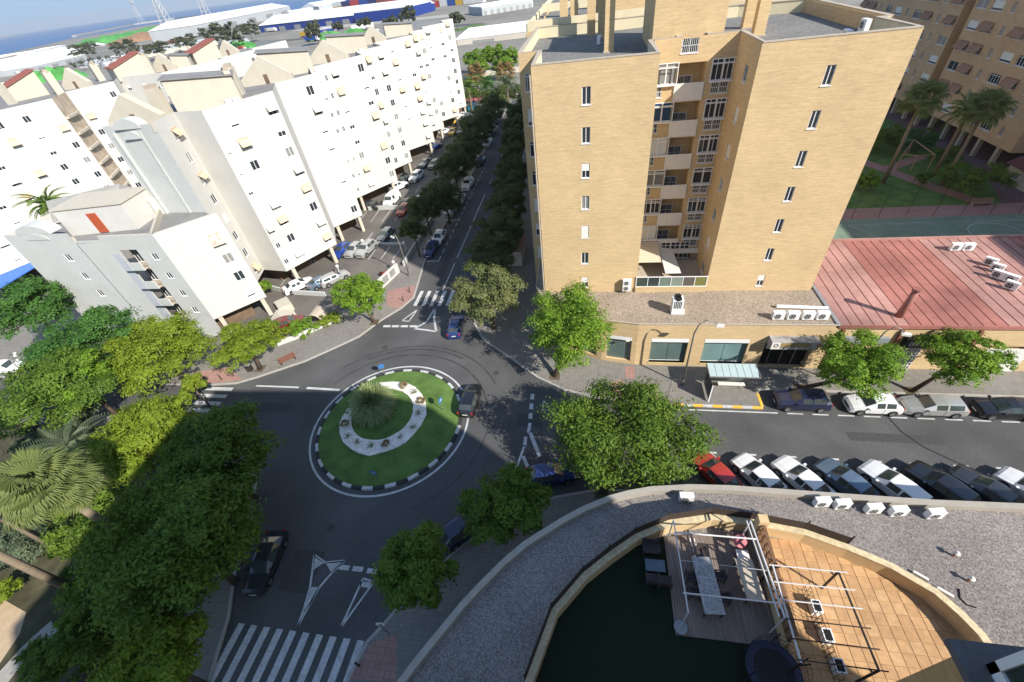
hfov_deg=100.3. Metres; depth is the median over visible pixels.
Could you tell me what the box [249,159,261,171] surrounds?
window
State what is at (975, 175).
garden shrub
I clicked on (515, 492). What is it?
street tree
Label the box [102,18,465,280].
white apartment row
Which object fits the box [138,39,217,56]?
flat grey store
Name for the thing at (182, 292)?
window
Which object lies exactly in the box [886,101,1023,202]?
paved court
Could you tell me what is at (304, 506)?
road
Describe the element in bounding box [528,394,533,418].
yield line marking
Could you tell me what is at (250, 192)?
window
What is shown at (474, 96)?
tree
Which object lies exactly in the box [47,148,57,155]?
window
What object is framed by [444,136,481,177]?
street tree
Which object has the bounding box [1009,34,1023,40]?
window
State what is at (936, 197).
court fence
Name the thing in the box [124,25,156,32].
green heap
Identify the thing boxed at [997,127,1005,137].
window
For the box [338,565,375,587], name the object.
yield line marking
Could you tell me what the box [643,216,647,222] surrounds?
window
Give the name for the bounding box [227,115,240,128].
window
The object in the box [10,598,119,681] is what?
street tree
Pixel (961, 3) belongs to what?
window
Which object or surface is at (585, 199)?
window
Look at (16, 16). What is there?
sky
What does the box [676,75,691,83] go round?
window
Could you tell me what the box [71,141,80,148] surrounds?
window
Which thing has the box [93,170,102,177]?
window
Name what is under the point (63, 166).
window
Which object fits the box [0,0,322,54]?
sea
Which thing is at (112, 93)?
window
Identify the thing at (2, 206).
window
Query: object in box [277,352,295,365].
street bench
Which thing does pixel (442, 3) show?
shipping container
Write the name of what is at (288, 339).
boundary wall
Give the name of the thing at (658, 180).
window
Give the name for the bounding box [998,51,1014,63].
window
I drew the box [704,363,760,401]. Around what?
bus shelter
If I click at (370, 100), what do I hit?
window
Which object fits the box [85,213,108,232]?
red door
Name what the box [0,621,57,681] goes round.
park path
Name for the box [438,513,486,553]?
parked car
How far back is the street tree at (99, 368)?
42.37 m
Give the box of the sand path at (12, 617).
[0,601,25,661]
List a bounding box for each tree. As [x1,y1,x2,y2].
[0,274,76,341]
[0,342,124,440]
[0,443,126,541]
[0,513,65,556]
[0,550,79,598]
[2,398,104,473]
[10,184,69,219]
[10,412,116,483]
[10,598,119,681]
[14,304,142,382]
[33,478,140,561]
[36,348,118,414]
[53,456,269,643]
[66,40,99,55]
[73,388,202,489]
[86,605,213,681]
[101,307,216,401]
[108,38,140,53]
[142,40,171,54]
[147,397,286,504]
[169,33,197,47]
[178,371,211,408]
[197,22,224,46]
[205,317,282,373]
[215,21,244,47]
[234,19,260,41]
[303,19,321,43]
[328,271,386,324]
[331,20,343,30]
[355,17,372,29]
[369,518,461,613]
[382,14,398,22]
[397,5,415,21]
[397,209,428,256]
[406,186,445,234]
[425,170,464,223]
[432,141,474,190]
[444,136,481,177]
[448,262,528,329]
[449,11,465,29]
[454,127,484,154]
[454,462,556,551]
[457,111,493,153]
[460,229,521,262]
[462,48,479,65]
[462,76,479,110]
[462,248,516,274]
[464,62,484,97]
[465,88,480,100]
[466,56,489,69]
[467,102,499,130]
[472,203,526,241]
[473,72,497,110]
[475,91,507,124]
[478,44,495,69]
[479,182,526,218]
[480,84,509,111]
[490,170,528,219]
[491,56,514,71]
[492,43,502,60]
[492,152,527,182]
[493,72,519,102]
[494,61,515,92]
[496,140,525,168]
[499,123,524,147]
[500,44,517,63]
[501,113,523,130]
[504,97,522,119]
[508,84,520,102]
[524,277,620,379]
[535,375,728,497]
[793,326,911,401]
[881,77,950,183]
[902,326,1022,395]
[933,92,997,175]
[939,86,1020,185]
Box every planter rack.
[801,580,823,628]
[811,608,835,658]
[821,637,847,681]
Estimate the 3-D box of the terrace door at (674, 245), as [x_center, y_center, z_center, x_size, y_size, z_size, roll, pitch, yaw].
[18.197,-10.169,47.848,1.070,2.060,0.070,1,42,10]
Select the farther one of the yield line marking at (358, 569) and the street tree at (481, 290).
the street tree at (481, 290)
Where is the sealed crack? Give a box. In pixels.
[887,417,979,471]
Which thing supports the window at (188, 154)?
in the white apartment row at (282, 163)
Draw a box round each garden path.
[841,203,1023,219]
[865,160,998,208]
[882,156,927,170]
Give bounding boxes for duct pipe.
[776,305,827,309]
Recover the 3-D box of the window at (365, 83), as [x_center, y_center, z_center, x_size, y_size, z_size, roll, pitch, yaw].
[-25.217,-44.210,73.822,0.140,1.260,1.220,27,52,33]
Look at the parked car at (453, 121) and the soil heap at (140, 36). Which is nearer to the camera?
the parked car at (453, 121)
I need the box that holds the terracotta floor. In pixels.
[766,538,964,681]
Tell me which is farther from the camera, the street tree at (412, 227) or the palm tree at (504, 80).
the palm tree at (504, 80)
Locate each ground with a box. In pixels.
[0,0,862,103]
[0,423,219,681]
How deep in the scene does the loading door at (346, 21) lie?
491.14 m
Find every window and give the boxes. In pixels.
[0,122,6,129]
[0,163,6,170]
[0,202,7,210]
[9,217,21,224]
[11,254,21,261]
[21,115,32,123]
[22,155,33,163]
[34,132,45,139]
[47,109,58,117]
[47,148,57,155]
[48,185,57,192]
[59,163,69,170]
[63,254,74,261]
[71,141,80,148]
[71,178,81,185]
[77,98,86,105]
[80,272,90,279]
[83,156,91,163]
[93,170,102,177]
[96,290,105,296]
[98,128,105,135]
[107,143,115,149]
[109,91,117,97]
[117,156,124,162]
[126,169,133,175]
[150,253,159,260]
[165,272,174,278]
[172,131,181,140]
[178,290,187,296]
[185,151,194,163]
[199,176,206,184]
[210,193,218,204]
[213,124,221,133]
[221,252,235,264]
[222,212,228,223]
[225,147,232,155]
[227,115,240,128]
[232,230,239,240]
[232,270,246,281]
[236,168,243,176]
[242,247,248,257]
[243,286,256,297]
[247,189,254,196]
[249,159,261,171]
[257,207,263,215]
[259,179,270,190]
[267,109,277,116]
[276,125,286,137]
[284,146,295,157]
[286,232,295,243]
[305,85,315,96]
[309,201,317,211]
[320,124,328,133]
[326,141,335,151]
[333,158,341,168]
[339,174,346,183]
[343,105,350,113]
[345,190,352,198]
[349,121,355,129]
[350,205,357,213]
[354,137,360,144]
[357,63,365,72]
[359,151,364,159]
[362,80,369,89]
[367,97,374,105]
[377,128,382,136]
[385,157,390,164]
[386,84,391,91]
[389,170,394,177]
[390,45,394,52]
[524,73,531,92]
[527,109,533,126]
[530,141,536,157]
[532,171,537,185]
[534,198,539,211]
[536,223,541,235]
[537,247,542,256]
[581,86,590,105]
[581,127,590,144]
[581,163,589,178]
[581,226,588,238]
[581,253,587,264]
[581,277,587,287]
[582,196,589,209]
[582,336,596,353]
[606,335,631,358]
[641,225,656,239]
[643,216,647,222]
[644,199,659,213]
[646,188,650,195]
[647,169,663,186]
[648,338,688,363]
[649,158,653,166]
[650,137,667,155]
[652,124,657,134]
[653,103,672,122]
[656,87,661,98]
[656,229,668,238]
[657,63,677,85]
[659,204,672,212]
[663,176,676,184]
[667,145,681,154]
[671,112,686,120]
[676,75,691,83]
[680,37,699,54]
[682,224,700,238]
[683,240,696,246]
[686,214,701,221]
[687,197,706,212]
[691,185,707,193]
[692,167,712,183]
[696,154,713,163]
[697,134,718,153]
[699,339,749,363]
[702,120,720,130]
[703,98,726,118]
[705,236,709,250]
[708,81,728,94]
[710,58,734,80]
[711,209,715,223]
[718,178,722,193]
[724,144,730,160]
[732,107,738,124]
[741,65,748,84]
[755,275,764,286]
[764,248,774,260]
[773,219,783,232]
[782,187,794,202]
[793,151,806,167]
[806,110,820,129]
[820,64,836,86]
[885,5,893,13]
[894,6,902,15]
[912,10,921,19]
[919,72,929,81]
[926,54,937,64]
[936,35,946,45]
[942,102,951,112]
[945,60,958,71]
[952,0,964,5]
[965,19,979,30]
[969,48,981,55]
[977,0,989,9]
[978,120,992,131]
[979,25,993,33]
[986,73,1001,85]
[986,650,1023,681]
[991,0,1006,11]
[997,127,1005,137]
[998,26,1005,36]
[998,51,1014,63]
[1001,83,1016,90]
[1008,106,1018,116]
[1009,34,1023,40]
[1011,2,1018,13]
[1013,55,1023,67]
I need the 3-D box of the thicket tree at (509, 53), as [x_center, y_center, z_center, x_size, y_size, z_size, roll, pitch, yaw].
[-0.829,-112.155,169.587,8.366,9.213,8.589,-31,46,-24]
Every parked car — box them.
[0,359,24,374]
[242,530,288,595]
[273,314,305,332]
[281,276,312,295]
[305,274,323,290]
[308,255,316,263]
[319,270,350,288]
[333,241,350,258]
[343,241,361,257]
[354,239,377,258]
[359,199,381,209]
[376,226,395,241]
[387,181,408,190]
[396,202,408,216]
[397,173,409,181]
[397,197,410,208]
[408,169,424,181]
[418,157,431,167]
[422,240,439,257]
[427,142,443,150]
[428,158,437,168]
[431,229,446,244]
[438,128,449,134]
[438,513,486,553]
[446,315,464,338]
[448,127,457,135]
[451,118,460,124]
[457,193,465,205]
[457,384,482,417]
[459,111,471,117]
[461,176,474,190]
[475,155,485,165]
[483,138,492,147]
[488,128,495,136]
[527,459,576,486]
[692,451,742,485]
[730,452,787,488]
[770,455,835,492]
[772,387,833,412]
[812,457,879,495]
[842,393,904,416]
[856,459,933,499]
[897,392,970,418]
[900,460,984,501]
[946,464,1023,502]
[968,395,1023,421]
[991,466,1023,498]
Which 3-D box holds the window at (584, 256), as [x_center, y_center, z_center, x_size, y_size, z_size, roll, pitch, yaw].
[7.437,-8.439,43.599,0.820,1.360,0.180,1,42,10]
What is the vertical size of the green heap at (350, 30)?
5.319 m
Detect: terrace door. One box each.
[660,242,670,258]
[670,242,679,257]
[678,241,689,257]
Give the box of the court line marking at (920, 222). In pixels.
[848,219,1023,237]
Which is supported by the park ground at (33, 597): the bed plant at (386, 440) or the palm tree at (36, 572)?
the palm tree at (36, 572)
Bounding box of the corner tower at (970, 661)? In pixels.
[896,638,1023,681]
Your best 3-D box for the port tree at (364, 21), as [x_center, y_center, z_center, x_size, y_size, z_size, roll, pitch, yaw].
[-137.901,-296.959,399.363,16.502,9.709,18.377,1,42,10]
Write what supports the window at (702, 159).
in the apartment tower at (727, 145)
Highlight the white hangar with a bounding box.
[148,3,290,41]
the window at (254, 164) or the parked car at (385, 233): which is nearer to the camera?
the window at (254, 164)
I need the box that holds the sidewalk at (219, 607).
[16,412,256,681]
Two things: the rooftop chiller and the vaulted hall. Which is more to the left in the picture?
the vaulted hall
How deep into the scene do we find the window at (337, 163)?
67.70 m
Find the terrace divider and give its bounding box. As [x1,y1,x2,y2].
[748,514,798,648]
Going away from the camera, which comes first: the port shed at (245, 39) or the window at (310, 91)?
the window at (310, 91)
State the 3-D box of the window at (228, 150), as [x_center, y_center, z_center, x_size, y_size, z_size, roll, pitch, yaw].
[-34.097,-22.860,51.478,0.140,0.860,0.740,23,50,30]
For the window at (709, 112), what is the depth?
38.40 m
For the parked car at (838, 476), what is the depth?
32.50 m
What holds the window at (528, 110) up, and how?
in the apartment tower at (727, 145)
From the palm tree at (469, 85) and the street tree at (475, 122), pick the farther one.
the palm tree at (469, 85)
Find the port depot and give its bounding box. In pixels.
[0,51,31,59]
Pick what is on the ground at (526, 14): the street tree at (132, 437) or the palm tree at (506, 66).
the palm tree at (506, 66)
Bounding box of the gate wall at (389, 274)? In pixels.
[377,263,399,287]
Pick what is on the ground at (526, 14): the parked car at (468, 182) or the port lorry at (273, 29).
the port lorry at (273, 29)
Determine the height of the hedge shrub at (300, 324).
2.327 m
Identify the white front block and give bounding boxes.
[3,184,272,336]
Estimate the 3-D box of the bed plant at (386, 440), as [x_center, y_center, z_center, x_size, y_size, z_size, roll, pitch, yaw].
[-11.838,9.547,39.972,0.938,0.549,0.910,23,50,31]
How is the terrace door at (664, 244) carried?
in the apartment tower at (727, 145)
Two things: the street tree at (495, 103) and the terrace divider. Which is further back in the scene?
the street tree at (495, 103)
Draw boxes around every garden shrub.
[857,167,880,188]
[871,122,906,152]
[902,126,943,150]
[913,171,933,184]
[926,145,964,162]
[932,160,1021,194]
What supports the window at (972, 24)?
in the brown apartment tower at (967, 46)
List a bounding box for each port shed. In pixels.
[70,43,105,49]
[78,57,116,67]
[109,53,124,59]
[219,38,249,45]
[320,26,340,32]
[351,22,373,28]
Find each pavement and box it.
[0,101,510,385]
[474,98,1023,408]
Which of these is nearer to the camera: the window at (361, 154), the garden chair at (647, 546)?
the garden chair at (647, 546)
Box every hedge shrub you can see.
[259,280,272,290]
[271,326,295,342]
[286,316,319,339]
[317,311,345,326]
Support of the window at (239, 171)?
in the white apartment row at (282, 163)
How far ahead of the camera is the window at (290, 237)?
60.98 m
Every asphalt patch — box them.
[277,549,324,593]
[435,237,460,277]
[437,315,453,331]
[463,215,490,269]
[516,413,543,426]
[846,432,945,444]
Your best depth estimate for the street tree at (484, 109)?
103.08 m
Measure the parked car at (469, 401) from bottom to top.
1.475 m
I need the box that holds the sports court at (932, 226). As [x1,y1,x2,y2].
[833,214,1023,238]
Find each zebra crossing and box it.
[187,387,232,412]
[211,623,363,681]
[413,291,464,305]
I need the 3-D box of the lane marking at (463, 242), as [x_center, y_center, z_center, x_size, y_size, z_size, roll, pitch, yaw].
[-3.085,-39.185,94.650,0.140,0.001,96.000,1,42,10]
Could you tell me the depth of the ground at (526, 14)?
400.22 m
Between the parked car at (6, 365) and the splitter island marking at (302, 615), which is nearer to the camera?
the splitter island marking at (302, 615)
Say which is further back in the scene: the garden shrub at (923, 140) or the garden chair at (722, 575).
the garden shrub at (923, 140)
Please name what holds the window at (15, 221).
in the apartment building at (54, 135)
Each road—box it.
[0,100,1023,681]
[217,23,482,45]
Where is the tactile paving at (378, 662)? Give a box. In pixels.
[193,285,657,681]
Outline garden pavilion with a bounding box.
[1006,155,1023,191]
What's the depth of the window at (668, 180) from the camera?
44.43 m
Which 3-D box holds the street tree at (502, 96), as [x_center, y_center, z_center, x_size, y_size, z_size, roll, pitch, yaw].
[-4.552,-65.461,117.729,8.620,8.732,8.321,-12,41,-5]
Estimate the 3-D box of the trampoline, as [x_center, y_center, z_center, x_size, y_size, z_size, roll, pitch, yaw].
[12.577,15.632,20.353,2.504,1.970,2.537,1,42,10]
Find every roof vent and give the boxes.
[951,550,960,556]
[966,575,975,581]
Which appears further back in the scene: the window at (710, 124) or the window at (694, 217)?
the window at (694, 217)
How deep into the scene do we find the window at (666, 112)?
39.19 m
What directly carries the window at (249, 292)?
in the white front block
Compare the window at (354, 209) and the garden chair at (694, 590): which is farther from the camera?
the window at (354, 209)
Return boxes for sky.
[0,0,252,35]
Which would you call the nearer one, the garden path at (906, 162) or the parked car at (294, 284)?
the parked car at (294, 284)
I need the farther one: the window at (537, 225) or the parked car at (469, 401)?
the window at (537, 225)
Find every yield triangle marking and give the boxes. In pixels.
[340,578,373,627]
[402,309,417,321]
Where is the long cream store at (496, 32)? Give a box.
[456,20,529,45]
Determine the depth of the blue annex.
469.46 m
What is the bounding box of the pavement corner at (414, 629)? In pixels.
[345,489,629,681]
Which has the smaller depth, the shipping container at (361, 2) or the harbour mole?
the shipping container at (361, 2)
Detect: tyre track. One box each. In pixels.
[334,354,487,406]
[342,346,495,383]
[367,348,462,359]
[411,413,489,509]
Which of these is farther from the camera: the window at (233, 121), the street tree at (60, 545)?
the window at (233, 121)
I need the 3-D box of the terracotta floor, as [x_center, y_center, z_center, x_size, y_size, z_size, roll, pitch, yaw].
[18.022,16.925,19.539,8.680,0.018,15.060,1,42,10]
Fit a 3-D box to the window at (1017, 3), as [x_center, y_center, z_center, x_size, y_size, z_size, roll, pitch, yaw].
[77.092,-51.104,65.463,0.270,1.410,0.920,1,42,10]
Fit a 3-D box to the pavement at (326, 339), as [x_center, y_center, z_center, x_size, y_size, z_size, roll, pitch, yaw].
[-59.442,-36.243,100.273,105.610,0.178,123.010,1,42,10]
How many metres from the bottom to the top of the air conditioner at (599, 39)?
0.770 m
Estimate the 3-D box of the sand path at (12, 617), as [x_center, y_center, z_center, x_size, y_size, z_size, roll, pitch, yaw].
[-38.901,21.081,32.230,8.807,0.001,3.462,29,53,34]
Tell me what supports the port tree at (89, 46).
on the ground at (526, 14)
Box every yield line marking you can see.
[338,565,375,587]
[383,325,416,326]
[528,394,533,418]
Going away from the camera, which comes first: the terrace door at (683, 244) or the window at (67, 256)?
the terrace door at (683, 244)
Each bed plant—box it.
[339,419,348,426]
[380,439,389,446]
[399,381,407,388]
[416,397,425,403]
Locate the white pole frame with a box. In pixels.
[667,519,785,634]
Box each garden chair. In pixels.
[641,538,660,556]
[645,571,659,587]
[658,574,672,589]
[684,568,696,584]
[686,584,700,600]
[694,543,706,556]
[714,568,727,584]
[720,590,732,605]
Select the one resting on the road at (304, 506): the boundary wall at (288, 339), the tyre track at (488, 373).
the tyre track at (488, 373)
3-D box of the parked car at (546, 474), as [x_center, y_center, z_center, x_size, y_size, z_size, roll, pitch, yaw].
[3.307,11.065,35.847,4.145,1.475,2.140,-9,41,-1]
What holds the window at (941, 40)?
in the brown apartment tower at (967, 46)
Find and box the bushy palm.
[346,381,397,428]
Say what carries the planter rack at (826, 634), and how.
on the terracotta floor
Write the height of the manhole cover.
0.001 m
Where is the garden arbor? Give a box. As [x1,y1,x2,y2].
[896,139,935,170]
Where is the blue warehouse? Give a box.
[259,0,435,32]
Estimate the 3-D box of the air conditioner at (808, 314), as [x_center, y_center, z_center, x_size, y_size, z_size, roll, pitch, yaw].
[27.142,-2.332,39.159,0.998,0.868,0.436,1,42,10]
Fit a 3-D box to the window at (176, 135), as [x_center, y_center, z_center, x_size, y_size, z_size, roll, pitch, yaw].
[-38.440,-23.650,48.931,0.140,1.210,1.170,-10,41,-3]
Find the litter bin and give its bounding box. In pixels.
[243,363,253,371]
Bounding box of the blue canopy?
[0,263,33,287]
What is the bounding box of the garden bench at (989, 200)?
[970,197,994,205]
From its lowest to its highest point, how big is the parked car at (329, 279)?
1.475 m
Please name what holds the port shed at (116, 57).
on the ground at (526, 14)
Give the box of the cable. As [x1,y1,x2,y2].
[958,589,975,607]
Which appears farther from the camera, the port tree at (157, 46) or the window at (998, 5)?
the port tree at (157, 46)
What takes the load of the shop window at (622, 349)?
in the shop podium at (649, 329)
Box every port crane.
[127,0,145,24]
[152,0,171,24]
[197,0,210,14]
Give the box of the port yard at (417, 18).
[290,13,462,31]
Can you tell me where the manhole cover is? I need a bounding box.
[327,524,334,531]
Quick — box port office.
[8,45,66,55]
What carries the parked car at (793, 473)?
on the road at (304, 506)
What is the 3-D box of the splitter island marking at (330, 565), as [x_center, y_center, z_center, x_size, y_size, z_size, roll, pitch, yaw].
[-14.460,18.092,31.906,2.662,0.001,3.796,1,42,10]
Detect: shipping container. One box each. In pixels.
[332,1,340,6]
[340,0,350,5]
[349,0,358,5]
[358,0,367,4]
[367,0,376,3]
[432,0,439,6]
[439,0,447,6]
[447,0,454,5]
[455,0,462,4]
[463,0,485,3]
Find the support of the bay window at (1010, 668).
in the corner tower at (970, 661)
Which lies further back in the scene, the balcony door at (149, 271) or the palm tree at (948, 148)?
the palm tree at (948, 148)
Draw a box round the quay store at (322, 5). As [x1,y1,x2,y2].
[301,0,344,9]
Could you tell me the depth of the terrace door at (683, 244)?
47.45 m
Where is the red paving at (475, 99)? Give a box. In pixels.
[466,96,483,102]
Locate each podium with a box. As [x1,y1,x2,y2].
[397,484,1023,681]
[536,261,839,367]
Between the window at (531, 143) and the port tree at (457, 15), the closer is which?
the window at (531, 143)
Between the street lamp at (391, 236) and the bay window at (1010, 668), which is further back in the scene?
the street lamp at (391, 236)
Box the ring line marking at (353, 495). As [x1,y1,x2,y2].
[309,366,468,496]
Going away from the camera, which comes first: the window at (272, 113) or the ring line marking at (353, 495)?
the ring line marking at (353, 495)
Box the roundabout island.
[315,369,462,489]
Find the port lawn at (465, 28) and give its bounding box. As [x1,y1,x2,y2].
[454,24,485,31]
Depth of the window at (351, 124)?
74.68 m
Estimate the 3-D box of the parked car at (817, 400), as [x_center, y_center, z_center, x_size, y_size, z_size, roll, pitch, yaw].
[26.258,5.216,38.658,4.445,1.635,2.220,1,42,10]
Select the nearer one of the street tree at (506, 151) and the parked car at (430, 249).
the parked car at (430, 249)
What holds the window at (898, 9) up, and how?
in the brown apartment tower at (967, 46)
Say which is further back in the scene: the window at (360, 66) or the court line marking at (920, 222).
the window at (360, 66)
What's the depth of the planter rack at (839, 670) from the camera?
20.60 m
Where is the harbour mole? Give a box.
[71,13,211,36]
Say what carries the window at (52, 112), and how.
in the apartment building at (54, 135)
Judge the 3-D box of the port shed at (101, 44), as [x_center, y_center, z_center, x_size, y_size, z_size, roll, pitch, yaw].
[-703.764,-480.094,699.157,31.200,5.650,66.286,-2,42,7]
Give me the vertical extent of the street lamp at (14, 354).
7.372 m
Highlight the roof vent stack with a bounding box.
[895,286,922,317]
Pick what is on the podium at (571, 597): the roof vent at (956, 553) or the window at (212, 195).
the roof vent at (956, 553)
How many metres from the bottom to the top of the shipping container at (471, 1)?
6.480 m
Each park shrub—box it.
[0,511,70,569]
[0,575,23,604]
[50,559,121,614]
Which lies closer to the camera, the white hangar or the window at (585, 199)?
the window at (585, 199)
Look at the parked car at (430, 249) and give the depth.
66.74 m
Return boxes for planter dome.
[306,305,328,321]
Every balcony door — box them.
[130,250,144,261]
[146,269,158,279]
[160,287,171,296]
[173,304,181,312]
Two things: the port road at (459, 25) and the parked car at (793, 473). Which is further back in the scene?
the port road at (459, 25)
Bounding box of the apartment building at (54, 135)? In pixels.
[0,38,288,294]
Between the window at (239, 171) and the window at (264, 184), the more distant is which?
the window at (264, 184)
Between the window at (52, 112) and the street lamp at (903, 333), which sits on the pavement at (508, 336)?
the street lamp at (903, 333)
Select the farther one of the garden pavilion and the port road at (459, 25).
the port road at (459, 25)
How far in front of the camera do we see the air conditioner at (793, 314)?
39.19 m
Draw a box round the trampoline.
[744,633,812,681]
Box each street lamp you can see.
[8,352,18,368]
[390,234,409,275]
[681,320,724,384]
[851,327,911,384]
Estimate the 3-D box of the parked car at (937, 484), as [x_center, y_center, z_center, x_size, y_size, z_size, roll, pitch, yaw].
[31.791,10.721,31.570,2.220,1.635,4.445,-22,43,-15]
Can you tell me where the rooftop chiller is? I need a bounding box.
[670,293,684,314]
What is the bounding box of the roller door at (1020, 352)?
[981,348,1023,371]
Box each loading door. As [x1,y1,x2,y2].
[227,21,236,28]
[248,17,256,23]
[342,19,349,23]
[473,38,493,43]
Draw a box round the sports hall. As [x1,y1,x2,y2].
[811,234,1023,371]
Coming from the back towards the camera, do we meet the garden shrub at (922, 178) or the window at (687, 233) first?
the garden shrub at (922, 178)
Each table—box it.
[645,558,665,573]
[691,556,725,617]
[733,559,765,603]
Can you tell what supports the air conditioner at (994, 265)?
on the sports hall
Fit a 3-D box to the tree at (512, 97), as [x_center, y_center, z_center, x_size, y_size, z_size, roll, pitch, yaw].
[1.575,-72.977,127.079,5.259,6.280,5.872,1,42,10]
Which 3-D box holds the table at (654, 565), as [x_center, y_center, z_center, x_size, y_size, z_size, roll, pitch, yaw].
[8.323,13.153,24.894,1.100,0.420,0.660,1,42,10]
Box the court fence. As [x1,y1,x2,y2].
[851,182,1023,218]
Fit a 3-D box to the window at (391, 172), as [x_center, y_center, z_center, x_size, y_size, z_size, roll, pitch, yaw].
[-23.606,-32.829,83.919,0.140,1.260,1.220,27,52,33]
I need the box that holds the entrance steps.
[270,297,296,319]
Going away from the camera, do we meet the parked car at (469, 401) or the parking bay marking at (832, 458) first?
the parking bay marking at (832, 458)
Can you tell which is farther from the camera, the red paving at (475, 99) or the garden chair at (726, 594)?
the red paving at (475, 99)
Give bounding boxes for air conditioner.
[597,35,601,44]
[622,279,631,291]
[678,492,694,502]
[771,310,785,319]
[786,310,800,319]
[800,310,815,320]
[812,496,832,507]
[815,310,830,320]
[831,498,853,509]
[843,29,853,32]
[858,18,872,30]
[862,502,884,514]
[887,505,910,516]
[923,507,947,519]
[948,242,963,250]
[961,242,976,250]
[982,256,999,265]
[988,261,1006,270]
[989,268,1007,279]
[1002,272,1021,281]
[1002,279,1021,291]
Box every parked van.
[383,189,400,205]
[443,197,459,216]
[467,101,476,110]
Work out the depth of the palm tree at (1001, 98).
58.65 m
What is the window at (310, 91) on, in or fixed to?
in the white apartment row at (282, 163)
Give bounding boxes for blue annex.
[353,1,432,22]
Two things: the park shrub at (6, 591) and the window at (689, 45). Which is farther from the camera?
the window at (689, 45)
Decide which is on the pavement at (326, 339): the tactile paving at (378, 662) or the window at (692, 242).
the tactile paving at (378, 662)
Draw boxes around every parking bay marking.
[280,186,419,287]
[426,161,487,261]
[709,452,1001,485]
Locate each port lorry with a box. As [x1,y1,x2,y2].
[266,27,276,31]
[303,36,319,41]
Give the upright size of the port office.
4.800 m
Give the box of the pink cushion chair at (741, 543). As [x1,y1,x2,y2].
[733,534,749,558]
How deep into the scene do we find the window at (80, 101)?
77.81 m
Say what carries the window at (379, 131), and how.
in the white apartment row at (282, 163)
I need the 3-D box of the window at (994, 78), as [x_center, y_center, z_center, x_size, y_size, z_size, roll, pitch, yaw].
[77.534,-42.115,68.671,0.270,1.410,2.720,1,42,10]
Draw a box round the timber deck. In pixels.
[664,531,777,643]
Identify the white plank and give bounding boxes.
[912,570,928,581]
[936,586,953,598]
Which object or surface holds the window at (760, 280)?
in the apartment tower at (727, 145)
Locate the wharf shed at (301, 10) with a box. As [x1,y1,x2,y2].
[288,7,313,13]
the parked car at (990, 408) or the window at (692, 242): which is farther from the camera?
the window at (692, 242)
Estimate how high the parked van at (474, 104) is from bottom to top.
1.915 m
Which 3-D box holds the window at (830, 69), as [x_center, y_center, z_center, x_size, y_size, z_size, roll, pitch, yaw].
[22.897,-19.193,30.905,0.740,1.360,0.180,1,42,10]
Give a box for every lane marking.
[256,385,339,390]
[443,178,491,289]
[679,409,1019,422]
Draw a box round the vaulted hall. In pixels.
[0,47,86,76]
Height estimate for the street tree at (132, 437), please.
9.051 m
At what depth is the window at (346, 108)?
72.94 m
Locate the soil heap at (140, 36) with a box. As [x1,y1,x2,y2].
[105,30,151,45]
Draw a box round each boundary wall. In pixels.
[270,285,325,295]
[277,314,342,345]
[368,205,397,209]
[378,242,403,244]
[402,217,432,265]
[461,66,518,78]
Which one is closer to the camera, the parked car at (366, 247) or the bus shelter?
the bus shelter
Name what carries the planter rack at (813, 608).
on the terracotta floor
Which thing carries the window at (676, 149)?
in the apartment tower at (727, 145)
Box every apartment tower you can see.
[517,0,923,291]
[859,0,1023,165]
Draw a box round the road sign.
[375,622,389,634]
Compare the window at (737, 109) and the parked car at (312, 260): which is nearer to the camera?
the window at (737, 109)
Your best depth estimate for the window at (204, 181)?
52.45 m
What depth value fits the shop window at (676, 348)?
43.49 m
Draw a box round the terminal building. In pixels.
[468,0,532,15]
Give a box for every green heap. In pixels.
[36,66,89,82]
[74,32,134,44]
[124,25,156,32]
[218,40,255,49]
[310,30,339,40]
[343,28,365,32]
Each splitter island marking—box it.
[296,555,344,627]
[305,556,341,609]
[414,308,436,331]
[516,423,541,466]
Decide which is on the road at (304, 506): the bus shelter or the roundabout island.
the roundabout island
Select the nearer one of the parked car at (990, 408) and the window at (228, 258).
the parked car at (990, 408)
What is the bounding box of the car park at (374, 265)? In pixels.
[69,104,486,347]
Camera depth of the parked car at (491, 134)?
109.83 m
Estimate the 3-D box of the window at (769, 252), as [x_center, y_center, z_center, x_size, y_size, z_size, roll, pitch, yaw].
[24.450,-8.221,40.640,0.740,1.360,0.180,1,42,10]
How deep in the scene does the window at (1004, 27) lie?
67.53 m
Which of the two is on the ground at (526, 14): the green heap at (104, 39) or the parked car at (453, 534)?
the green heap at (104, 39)
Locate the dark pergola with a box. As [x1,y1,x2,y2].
[760,564,888,681]
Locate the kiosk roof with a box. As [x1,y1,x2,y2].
[508,233,525,265]
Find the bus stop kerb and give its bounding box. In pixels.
[680,393,763,408]
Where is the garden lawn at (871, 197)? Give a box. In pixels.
[846,117,1000,208]
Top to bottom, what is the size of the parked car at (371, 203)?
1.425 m
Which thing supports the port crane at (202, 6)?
on the ground at (526, 14)

